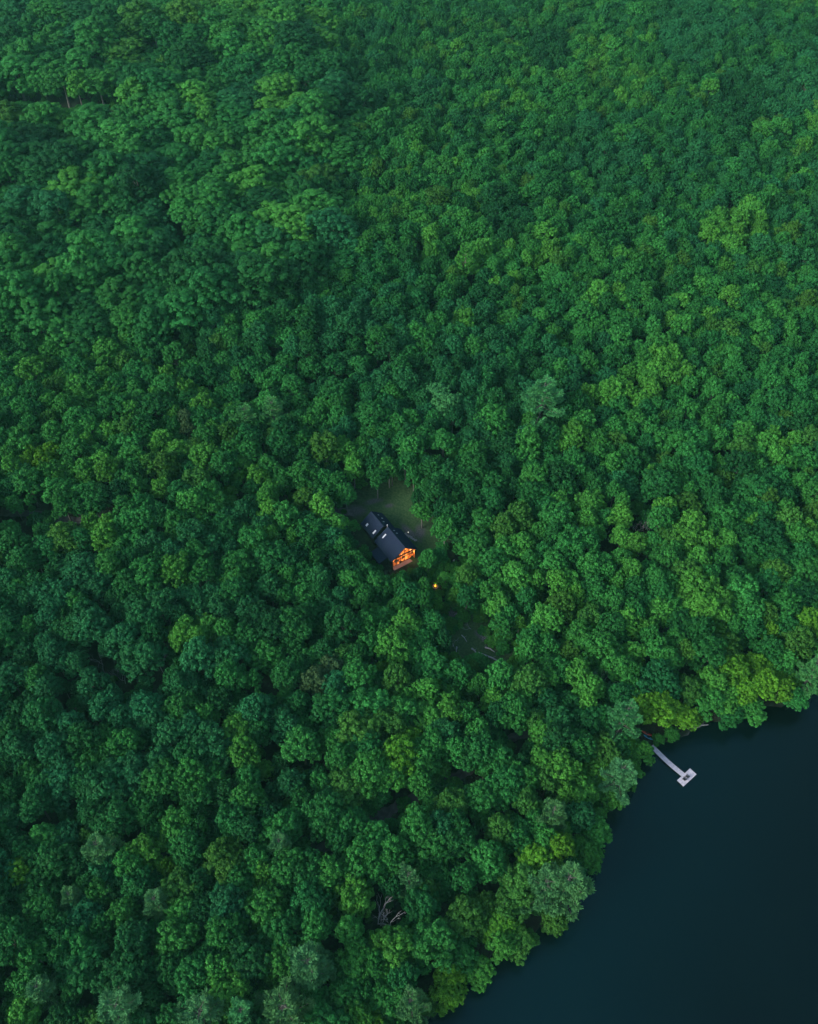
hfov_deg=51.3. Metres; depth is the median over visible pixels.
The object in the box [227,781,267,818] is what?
broadleaf tree
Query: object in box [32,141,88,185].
broadleaf tree
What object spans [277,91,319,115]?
broadleaf tree
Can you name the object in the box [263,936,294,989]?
broadleaf tree
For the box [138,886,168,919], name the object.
pine tree
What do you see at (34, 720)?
broadleaf tree
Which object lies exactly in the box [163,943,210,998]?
broadleaf tree
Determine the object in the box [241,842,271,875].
broadleaf tree
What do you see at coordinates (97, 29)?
broadleaf tree
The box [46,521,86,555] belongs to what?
broadleaf tree
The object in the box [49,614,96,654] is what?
broadleaf tree
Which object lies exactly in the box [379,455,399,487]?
broadleaf tree
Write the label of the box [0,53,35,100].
broadleaf tree
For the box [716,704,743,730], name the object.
broadleaf tree
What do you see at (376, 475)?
broadleaf tree
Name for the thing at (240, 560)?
broadleaf tree
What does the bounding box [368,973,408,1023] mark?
broadleaf tree
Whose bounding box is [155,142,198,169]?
broadleaf tree
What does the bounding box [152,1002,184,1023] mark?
broadleaf tree
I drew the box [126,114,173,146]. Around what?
broadleaf tree
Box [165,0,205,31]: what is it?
broadleaf tree
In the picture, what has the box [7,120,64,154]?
broadleaf tree
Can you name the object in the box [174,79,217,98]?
broadleaf tree
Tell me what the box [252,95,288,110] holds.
broadleaf tree
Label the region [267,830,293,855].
pine tree
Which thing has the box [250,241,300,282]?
broadleaf tree
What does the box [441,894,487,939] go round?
broadleaf tree
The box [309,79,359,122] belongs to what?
broadleaf tree
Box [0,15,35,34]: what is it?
broadleaf tree
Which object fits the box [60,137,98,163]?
broadleaf tree
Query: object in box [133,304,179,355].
broadleaf tree
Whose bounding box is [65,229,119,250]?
broadleaf tree
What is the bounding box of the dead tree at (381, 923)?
[374,894,402,926]
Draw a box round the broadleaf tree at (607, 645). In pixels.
[580,628,623,668]
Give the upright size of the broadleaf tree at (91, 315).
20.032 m
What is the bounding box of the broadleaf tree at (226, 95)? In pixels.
[213,89,249,112]
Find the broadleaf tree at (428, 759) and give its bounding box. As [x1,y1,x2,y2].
[405,737,441,774]
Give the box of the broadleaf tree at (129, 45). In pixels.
[103,36,150,64]
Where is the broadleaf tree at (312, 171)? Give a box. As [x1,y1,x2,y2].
[292,162,345,185]
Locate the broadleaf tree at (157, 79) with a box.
[137,67,184,97]
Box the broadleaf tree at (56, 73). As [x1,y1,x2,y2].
[40,59,83,107]
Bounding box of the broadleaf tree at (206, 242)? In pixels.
[191,235,229,251]
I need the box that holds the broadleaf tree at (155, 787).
[139,757,180,801]
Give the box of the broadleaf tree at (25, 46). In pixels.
[0,37,49,68]
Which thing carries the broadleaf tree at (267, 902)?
on the ground
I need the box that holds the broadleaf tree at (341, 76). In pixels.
[315,69,359,93]
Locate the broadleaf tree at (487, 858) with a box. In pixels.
[465,839,505,884]
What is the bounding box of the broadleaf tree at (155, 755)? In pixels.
[141,745,179,783]
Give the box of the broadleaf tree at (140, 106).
[120,92,157,118]
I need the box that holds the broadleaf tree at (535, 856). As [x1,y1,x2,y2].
[513,840,557,874]
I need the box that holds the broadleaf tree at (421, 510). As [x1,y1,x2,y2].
[409,502,433,527]
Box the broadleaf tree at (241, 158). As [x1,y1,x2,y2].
[213,147,261,174]
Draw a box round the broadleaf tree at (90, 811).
[76,796,111,834]
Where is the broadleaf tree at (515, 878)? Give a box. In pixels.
[498,860,547,923]
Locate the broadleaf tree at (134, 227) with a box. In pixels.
[110,214,164,249]
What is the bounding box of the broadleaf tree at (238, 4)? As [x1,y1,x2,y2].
[214,0,254,15]
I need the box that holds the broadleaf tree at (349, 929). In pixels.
[334,913,364,949]
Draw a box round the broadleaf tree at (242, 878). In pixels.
[212,862,257,907]
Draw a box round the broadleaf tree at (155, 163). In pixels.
[113,151,175,199]
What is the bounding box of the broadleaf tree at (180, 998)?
[177,987,202,1019]
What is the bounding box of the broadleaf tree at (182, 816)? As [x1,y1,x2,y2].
[158,805,196,840]
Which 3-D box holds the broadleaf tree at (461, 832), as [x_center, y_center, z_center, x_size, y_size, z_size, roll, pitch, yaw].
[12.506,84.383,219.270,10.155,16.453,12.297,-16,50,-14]
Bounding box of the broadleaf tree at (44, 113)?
[19,101,59,130]
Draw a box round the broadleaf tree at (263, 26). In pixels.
[239,16,279,48]
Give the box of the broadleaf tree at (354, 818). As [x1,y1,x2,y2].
[336,804,371,842]
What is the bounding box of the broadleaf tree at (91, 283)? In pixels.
[64,257,116,300]
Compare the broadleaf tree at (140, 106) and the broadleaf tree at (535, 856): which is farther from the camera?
the broadleaf tree at (140, 106)
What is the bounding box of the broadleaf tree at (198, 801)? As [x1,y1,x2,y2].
[178,785,218,818]
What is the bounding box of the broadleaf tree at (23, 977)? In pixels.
[4,963,51,1002]
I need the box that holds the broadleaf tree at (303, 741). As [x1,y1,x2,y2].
[279,724,321,764]
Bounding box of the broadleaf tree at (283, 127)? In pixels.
[269,117,309,145]
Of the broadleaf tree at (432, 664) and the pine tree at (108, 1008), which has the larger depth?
the broadleaf tree at (432, 664)
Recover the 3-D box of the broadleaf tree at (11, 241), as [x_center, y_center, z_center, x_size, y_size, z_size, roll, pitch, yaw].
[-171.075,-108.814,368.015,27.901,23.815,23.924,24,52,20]
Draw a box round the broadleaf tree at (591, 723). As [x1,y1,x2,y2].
[568,705,604,736]
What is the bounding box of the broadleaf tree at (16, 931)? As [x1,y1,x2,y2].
[0,915,40,967]
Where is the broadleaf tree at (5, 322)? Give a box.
[0,306,16,336]
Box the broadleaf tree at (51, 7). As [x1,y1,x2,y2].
[27,0,76,30]
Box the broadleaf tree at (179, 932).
[151,912,207,958]
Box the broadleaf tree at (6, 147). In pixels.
[0,140,28,183]
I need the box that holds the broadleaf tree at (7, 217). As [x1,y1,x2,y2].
[0,205,27,236]
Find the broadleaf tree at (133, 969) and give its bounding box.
[90,944,161,1017]
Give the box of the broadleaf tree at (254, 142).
[239,134,273,159]
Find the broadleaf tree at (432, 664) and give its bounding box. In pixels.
[411,647,449,686]
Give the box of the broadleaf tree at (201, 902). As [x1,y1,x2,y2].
[188,889,211,934]
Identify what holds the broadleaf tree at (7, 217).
on the ground
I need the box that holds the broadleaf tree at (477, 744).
[457,725,494,771]
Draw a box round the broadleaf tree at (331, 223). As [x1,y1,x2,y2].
[305,206,360,252]
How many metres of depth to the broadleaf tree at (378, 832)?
214.54 m
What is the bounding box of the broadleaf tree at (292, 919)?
[258,908,302,954]
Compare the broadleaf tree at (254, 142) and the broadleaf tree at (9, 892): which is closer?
the broadleaf tree at (9, 892)
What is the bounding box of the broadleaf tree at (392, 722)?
[373,706,410,741]
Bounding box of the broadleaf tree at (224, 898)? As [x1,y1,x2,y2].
[201,881,253,936]
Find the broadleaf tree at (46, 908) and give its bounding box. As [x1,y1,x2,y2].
[22,888,64,934]
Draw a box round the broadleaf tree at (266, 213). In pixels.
[248,199,289,228]
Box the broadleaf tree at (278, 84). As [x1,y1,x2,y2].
[254,72,300,101]
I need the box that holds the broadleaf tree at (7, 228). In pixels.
[0,224,32,253]
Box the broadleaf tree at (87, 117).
[62,102,110,139]
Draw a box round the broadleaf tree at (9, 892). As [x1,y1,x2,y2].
[0,875,26,919]
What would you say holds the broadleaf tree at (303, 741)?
on the ground
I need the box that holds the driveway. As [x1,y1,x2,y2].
[0,504,354,522]
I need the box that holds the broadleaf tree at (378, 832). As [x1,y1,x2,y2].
[354,819,391,857]
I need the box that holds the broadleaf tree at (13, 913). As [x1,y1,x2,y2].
[2,902,23,922]
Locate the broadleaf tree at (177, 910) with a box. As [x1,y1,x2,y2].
[159,890,202,924]
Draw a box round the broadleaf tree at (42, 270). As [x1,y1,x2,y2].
[22,255,81,297]
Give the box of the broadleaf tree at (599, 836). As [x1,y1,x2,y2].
[578,813,612,847]
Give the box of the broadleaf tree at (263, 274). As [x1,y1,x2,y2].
[226,254,297,306]
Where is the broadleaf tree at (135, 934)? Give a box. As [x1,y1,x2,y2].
[113,915,151,959]
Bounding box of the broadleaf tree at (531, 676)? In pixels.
[510,662,551,702]
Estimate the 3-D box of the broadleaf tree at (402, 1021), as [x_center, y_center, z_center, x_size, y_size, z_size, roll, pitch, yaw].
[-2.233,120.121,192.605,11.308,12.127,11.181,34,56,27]
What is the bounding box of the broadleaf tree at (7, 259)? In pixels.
[0,248,41,301]
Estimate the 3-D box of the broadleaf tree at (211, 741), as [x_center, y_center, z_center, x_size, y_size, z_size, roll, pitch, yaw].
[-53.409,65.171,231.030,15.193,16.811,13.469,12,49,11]
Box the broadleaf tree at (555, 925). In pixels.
[540,908,568,937]
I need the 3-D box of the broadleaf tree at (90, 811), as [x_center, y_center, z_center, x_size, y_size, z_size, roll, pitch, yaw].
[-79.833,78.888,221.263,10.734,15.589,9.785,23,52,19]
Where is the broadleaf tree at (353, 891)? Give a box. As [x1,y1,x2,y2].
[335,872,375,917]
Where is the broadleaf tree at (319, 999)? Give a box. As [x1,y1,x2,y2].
[286,985,331,1023]
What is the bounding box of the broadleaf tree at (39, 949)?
[14,929,52,968]
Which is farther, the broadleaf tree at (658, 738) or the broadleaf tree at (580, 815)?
the broadleaf tree at (658, 738)
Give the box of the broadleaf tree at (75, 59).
[59,46,101,79]
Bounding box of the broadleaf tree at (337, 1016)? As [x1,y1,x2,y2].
[303,1003,353,1023]
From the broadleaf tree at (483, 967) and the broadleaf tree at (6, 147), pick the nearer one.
the broadleaf tree at (483, 967)
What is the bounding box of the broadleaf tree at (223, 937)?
[204,912,249,955]
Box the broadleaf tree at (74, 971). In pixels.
[52,935,109,1003]
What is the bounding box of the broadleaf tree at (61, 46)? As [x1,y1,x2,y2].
[40,39,73,61]
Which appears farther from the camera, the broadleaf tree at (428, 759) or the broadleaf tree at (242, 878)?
the broadleaf tree at (428, 759)
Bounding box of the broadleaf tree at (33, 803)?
[17,785,58,822]
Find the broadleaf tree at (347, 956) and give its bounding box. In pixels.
[335,938,379,981]
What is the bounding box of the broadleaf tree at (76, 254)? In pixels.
[52,244,100,290]
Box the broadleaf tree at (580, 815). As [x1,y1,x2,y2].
[563,801,595,832]
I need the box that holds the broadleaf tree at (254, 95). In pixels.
[236,87,265,110]
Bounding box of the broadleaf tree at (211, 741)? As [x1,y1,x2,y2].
[187,720,234,767]
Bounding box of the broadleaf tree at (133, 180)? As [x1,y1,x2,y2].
[111,162,168,201]
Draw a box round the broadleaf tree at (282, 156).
[251,140,308,179]
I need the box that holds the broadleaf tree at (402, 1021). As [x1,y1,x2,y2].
[384,1016,411,1023]
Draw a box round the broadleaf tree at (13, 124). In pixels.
[4,120,22,133]
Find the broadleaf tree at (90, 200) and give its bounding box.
[67,181,133,225]
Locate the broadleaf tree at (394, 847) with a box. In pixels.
[376,833,415,876]
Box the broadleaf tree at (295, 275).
[269,258,313,300]
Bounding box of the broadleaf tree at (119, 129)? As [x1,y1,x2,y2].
[90,117,144,152]
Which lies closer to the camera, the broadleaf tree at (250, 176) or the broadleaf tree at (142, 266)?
the broadleaf tree at (142, 266)
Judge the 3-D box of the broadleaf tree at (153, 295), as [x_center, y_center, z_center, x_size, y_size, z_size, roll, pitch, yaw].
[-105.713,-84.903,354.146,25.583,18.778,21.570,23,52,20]
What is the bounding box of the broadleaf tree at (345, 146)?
[322,130,371,172]
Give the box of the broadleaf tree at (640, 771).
[609,756,645,792]
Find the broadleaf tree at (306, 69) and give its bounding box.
[287,56,333,93]
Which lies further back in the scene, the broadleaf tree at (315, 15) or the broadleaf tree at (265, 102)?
the broadleaf tree at (315, 15)
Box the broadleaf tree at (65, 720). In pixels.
[54,709,93,737]
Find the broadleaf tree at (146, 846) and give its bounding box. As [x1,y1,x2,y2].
[124,832,163,872]
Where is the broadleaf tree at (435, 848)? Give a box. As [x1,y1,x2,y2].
[412,827,453,875]
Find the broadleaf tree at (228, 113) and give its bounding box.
[207,100,251,129]
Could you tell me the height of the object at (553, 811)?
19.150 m
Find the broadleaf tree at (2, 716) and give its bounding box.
[0,710,8,742]
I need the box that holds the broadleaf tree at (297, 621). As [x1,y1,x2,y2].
[272,606,317,642]
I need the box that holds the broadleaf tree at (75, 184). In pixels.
[41,164,105,219]
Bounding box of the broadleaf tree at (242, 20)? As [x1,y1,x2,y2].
[221,8,260,37]
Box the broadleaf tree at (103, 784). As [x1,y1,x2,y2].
[80,757,130,803]
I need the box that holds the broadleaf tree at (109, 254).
[89,241,138,284]
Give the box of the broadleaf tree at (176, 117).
[147,97,203,131]
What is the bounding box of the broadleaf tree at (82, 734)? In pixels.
[65,721,104,761]
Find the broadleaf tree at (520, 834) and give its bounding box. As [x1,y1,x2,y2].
[495,813,533,854]
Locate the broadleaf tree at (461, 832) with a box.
[441,815,480,865]
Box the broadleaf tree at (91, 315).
[54,304,129,356]
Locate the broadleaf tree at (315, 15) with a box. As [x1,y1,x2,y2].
[299,5,339,28]
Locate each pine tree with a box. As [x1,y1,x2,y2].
[24,973,60,1016]
[59,885,82,911]
[80,831,125,870]
[96,977,159,1023]
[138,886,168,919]
[175,983,225,1023]
[226,994,264,1023]
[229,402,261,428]
[254,975,315,1023]
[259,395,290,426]
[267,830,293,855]
[282,940,337,1006]
[392,984,431,1023]
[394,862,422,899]
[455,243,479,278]
[518,862,567,914]
[519,374,565,428]
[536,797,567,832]
[544,860,596,921]
[595,757,637,804]
[606,698,643,746]
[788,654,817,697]
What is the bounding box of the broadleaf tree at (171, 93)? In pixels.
[143,89,182,113]
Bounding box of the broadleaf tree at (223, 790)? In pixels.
[211,777,238,817]
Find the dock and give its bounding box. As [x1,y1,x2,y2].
[652,745,695,785]
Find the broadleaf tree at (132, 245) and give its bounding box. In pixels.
[116,239,169,285]
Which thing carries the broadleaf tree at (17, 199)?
on the ground
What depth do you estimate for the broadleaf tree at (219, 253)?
370.83 m
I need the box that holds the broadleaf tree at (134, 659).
[114,635,167,686]
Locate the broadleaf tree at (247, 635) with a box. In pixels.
[230,620,262,659]
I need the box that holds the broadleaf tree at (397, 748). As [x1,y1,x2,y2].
[382,733,419,775]
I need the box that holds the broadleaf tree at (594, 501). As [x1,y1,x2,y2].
[571,489,606,516]
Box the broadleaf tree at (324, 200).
[287,188,342,229]
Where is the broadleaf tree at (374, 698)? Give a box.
[346,682,390,718]
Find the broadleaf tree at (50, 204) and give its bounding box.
[26,188,83,229]
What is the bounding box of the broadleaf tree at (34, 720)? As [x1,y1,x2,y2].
[19,696,62,740]
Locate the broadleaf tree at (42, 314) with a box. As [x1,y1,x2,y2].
[8,291,68,347]
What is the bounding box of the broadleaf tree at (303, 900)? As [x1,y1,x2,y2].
[289,875,338,922]
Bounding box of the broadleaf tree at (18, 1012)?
[4,990,46,1023]
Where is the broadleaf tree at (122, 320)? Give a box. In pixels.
[107,299,153,340]
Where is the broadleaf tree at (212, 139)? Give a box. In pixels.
[196,127,240,157]
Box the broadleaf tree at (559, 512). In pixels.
[535,501,576,531]
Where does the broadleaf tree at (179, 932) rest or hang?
on the ground
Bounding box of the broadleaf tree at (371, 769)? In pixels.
[348,746,391,798]
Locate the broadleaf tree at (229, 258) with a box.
[219,250,260,276]
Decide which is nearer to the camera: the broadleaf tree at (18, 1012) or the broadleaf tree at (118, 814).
the broadleaf tree at (18, 1012)
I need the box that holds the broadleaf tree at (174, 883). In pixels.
[159,865,201,906]
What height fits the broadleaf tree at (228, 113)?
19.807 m
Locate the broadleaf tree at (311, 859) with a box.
[291,847,326,895]
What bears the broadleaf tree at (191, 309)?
on the ground
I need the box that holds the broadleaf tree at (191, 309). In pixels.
[145,288,215,333]
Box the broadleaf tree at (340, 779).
[323,766,378,808]
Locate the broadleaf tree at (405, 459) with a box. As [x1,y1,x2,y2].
[395,451,418,479]
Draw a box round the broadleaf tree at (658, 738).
[651,733,664,746]
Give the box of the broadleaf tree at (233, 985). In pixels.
[206,968,257,1023]
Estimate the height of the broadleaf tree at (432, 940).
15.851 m
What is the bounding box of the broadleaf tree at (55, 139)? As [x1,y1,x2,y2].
[43,137,84,153]
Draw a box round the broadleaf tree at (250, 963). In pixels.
[220,933,273,998]
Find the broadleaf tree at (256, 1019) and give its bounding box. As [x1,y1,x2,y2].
[236,1011,263,1023]
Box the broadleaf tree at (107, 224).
[80,213,120,241]
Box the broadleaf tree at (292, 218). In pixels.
[270,204,322,246]
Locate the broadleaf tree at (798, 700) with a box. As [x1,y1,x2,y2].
[782,685,810,711]
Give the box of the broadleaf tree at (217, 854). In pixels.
[200,836,247,886]
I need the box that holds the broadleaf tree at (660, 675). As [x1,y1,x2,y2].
[635,658,682,699]
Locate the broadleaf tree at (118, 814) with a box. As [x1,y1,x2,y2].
[93,799,137,841]
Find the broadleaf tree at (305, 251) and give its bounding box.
[278,239,343,273]
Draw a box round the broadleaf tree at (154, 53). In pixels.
[133,45,169,63]
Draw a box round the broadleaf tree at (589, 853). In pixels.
[572,840,604,874]
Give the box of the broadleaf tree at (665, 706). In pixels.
[630,688,681,727]
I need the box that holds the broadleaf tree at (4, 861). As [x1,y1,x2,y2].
[0,847,17,878]
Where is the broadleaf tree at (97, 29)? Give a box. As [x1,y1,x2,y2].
[68,13,126,55]
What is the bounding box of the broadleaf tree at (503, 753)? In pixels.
[474,739,513,774]
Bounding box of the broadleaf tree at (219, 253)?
[181,243,234,263]
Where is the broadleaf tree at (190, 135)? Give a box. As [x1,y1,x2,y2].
[170,123,209,158]
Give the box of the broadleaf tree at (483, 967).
[463,954,496,993]
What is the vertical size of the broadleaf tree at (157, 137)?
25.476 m
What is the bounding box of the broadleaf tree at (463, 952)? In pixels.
[446,934,478,975]
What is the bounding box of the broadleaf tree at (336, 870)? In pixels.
[317,853,352,897]
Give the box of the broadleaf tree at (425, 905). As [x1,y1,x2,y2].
[398,884,441,924]
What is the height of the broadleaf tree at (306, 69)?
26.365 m
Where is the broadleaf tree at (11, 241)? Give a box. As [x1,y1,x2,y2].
[0,232,34,269]
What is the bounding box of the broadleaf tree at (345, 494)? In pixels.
[334,482,356,513]
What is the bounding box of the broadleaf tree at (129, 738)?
[105,727,146,760]
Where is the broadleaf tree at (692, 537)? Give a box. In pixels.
[668,522,703,556]
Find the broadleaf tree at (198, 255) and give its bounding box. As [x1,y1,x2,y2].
[156,245,218,291]
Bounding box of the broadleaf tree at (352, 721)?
[335,708,385,750]
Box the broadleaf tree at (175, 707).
[160,691,203,722]
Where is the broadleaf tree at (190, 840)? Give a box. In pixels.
[165,825,209,864]
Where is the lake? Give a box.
[426,691,817,1023]
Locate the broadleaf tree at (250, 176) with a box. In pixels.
[225,163,278,201]
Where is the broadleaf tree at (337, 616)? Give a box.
[321,604,365,647]
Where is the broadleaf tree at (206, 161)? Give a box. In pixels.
[184,146,235,184]
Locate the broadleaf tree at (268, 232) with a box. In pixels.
[249,223,290,253]
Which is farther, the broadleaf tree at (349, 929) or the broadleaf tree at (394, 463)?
the broadleaf tree at (394, 463)
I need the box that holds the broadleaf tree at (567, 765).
[545,747,582,786]
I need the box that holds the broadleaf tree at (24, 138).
[2,134,42,155]
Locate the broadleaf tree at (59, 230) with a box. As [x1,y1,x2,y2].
[27,219,77,243]
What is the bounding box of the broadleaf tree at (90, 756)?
[74,748,104,770]
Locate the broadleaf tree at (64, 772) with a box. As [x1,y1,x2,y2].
[37,757,82,812]
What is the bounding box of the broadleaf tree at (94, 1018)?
[83,1009,111,1023]
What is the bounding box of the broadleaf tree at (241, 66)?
[215,52,261,87]
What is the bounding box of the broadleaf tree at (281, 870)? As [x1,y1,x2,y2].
[268,846,309,894]
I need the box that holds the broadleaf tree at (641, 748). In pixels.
[631,738,655,765]
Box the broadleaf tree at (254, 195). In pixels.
[236,186,283,222]
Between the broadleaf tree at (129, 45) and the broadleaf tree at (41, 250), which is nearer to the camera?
the broadleaf tree at (41, 250)
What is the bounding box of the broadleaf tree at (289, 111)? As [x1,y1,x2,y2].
[275,104,312,147]
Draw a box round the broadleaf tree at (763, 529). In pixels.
[747,515,784,544]
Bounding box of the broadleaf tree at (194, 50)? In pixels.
[170,40,215,67]
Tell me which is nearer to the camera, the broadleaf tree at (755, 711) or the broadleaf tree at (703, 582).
the broadleaf tree at (755, 711)
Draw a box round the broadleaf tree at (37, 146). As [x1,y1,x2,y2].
[24,140,54,163]
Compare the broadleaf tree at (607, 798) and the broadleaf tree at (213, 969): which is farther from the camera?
the broadleaf tree at (607, 798)
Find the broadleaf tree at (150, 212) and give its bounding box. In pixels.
[120,198,173,229]
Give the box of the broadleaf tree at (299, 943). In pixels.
[285,929,322,974]
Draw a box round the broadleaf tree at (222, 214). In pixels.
[196,204,252,238]
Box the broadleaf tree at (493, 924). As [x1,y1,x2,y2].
[482,904,522,945]
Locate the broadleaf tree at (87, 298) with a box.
[57,288,109,318]
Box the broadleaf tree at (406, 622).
[390,607,422,644]
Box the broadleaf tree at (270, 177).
[255,164,286,181]
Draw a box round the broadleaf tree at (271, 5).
[259,0,306,21]
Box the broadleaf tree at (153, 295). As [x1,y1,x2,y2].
[132,282,182,311]
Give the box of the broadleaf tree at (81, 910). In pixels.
[64,892,105,934]
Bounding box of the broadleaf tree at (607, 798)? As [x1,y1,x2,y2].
[595,783,625,811]
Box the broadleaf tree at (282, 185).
[273,179,301,198]
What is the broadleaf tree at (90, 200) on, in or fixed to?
on the ground
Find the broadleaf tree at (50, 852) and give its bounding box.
[20,836,79,884]
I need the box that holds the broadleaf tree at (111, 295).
[92,276,143,326]
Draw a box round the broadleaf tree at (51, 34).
[33,23,74,47]
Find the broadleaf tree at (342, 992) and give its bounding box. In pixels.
[328,970,370,1015]
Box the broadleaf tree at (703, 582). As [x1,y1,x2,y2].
[675,566,719,603]
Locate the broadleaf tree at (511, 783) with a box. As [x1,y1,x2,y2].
[485,764,526,811]
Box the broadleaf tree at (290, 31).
[267,20,321,56]
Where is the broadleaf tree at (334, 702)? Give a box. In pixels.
[309,687,351,731]
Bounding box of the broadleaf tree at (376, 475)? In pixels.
[366,468,389,498]
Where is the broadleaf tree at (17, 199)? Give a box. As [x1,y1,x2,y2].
[0,183,44,222]
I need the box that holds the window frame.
[393,549,414,566]
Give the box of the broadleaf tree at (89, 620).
[70,606,118,649]
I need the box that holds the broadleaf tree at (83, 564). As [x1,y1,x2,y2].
[60,552,96,597]
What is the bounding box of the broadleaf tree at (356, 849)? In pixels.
[341,836,380,879]
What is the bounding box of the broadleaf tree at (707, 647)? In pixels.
[686,632,728,672]
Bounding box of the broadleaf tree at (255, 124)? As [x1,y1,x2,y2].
[241,108,286,143]
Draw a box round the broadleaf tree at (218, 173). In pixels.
[204,163,240,198]
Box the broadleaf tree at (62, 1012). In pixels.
[44,998,84,1023]
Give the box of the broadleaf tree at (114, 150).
[103,148,126,152]
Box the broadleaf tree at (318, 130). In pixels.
[288,114,345,167]
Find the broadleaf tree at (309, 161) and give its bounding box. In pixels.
[292,155,332,173]
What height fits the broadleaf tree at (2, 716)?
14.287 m
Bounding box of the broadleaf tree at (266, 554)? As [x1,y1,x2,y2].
[252,539,288,576]
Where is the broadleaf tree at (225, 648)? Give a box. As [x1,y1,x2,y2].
[205,635,252,680]
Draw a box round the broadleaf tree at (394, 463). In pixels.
[386,457,398,485]
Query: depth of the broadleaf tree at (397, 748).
227.12 m
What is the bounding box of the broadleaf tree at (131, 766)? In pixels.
[108,749,148,800]
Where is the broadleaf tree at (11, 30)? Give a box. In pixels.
[0,22,32,46]
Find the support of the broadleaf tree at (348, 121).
on the ground
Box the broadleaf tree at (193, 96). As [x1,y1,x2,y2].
[180,89,217,116]
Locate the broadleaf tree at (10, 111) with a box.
[0,99,24,121]
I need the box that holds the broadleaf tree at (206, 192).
[184,176,243,210]
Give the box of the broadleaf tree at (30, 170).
[10,154,59,192]
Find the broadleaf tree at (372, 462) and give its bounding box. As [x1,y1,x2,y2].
[362,456,380,470]
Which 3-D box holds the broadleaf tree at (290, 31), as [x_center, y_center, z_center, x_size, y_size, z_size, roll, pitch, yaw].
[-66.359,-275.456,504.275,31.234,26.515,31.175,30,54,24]
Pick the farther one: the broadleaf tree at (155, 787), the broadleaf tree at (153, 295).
the broadleaf tree at (153, 295)
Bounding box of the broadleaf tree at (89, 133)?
[72,127,107,156]
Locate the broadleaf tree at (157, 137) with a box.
[139,128,174,151]
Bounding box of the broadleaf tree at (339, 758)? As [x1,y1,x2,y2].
[324,740,355,773]
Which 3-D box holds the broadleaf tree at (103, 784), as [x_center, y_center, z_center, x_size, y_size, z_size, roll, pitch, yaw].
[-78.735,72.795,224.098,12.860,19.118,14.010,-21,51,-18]
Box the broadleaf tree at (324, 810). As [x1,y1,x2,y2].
[301,790,346,843]
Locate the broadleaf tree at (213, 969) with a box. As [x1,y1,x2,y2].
[199,951,234,992]
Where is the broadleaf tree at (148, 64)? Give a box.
[122,60,166,72]
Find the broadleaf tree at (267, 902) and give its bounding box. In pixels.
[244,880,292,933]
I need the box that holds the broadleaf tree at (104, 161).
[79,149,128,183]
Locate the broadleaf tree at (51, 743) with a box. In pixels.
[33,731,71,767]
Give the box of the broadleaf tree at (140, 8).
[112,0,161,40]
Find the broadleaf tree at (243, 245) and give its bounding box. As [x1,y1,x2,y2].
[220,236,266,272]
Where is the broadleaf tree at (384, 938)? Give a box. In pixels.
[368,924,415,975]
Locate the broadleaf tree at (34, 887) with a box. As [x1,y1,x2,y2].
[17,870,66,917]
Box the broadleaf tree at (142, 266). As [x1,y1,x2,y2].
[119,251,167,291]
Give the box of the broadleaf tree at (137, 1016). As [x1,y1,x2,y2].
[129,1007,156,1023]
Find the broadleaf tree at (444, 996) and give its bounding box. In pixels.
[428,981,468,1016]
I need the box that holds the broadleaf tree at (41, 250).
[25,241,66,266]
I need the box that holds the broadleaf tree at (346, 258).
[318,243,369,282]
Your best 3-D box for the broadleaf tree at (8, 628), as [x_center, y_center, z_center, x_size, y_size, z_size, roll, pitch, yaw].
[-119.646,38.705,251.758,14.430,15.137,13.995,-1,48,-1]
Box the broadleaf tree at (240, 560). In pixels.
[219,549,257,581]
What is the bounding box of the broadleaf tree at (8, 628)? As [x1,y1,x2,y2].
[0,619,26,657]
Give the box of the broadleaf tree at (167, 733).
[147,716,191,752]
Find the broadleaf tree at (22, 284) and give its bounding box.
[0,269,52,328]
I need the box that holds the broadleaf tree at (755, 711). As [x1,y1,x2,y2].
[740,698,767,727]
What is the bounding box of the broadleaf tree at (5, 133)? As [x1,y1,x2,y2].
[0,119,20,142]
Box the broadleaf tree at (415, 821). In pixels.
[396,801,435,853]
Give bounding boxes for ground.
[0,1,817,1023]
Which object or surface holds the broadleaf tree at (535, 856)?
on the ground
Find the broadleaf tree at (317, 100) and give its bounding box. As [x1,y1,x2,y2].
[292,87,345,128]
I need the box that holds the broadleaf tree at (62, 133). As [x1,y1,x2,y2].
[46,123,76,138]
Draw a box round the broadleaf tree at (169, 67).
[159,65,177,74]
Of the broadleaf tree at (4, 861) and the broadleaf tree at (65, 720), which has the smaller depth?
the broadleaf tree at (4, 861)
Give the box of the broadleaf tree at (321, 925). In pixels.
[301,907,336,945]
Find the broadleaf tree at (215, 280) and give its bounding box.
[173,263,244,315]
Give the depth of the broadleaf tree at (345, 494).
292.49 m
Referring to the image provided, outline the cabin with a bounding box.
[360,511,417,570]
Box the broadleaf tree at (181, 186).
[159,180,202,212]
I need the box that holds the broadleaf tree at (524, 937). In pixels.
[506,921,539,965]
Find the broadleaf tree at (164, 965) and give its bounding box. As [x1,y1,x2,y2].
[151,950,190,993]
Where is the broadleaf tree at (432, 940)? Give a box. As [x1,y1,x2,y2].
[409,913,458,975]
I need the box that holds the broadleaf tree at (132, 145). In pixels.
[113,136,157,173]
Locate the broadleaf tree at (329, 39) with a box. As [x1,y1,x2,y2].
[302,26,342,51]
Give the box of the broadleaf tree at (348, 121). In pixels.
[340,112,372,129]
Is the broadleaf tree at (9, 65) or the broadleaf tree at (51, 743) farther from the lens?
the broadleaf tree at (9, 65)
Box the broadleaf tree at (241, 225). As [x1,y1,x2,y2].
[215,211,267,250]
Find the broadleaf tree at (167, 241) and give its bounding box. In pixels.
[144,228,179,260]
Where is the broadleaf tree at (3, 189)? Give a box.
[0,186,11,202]

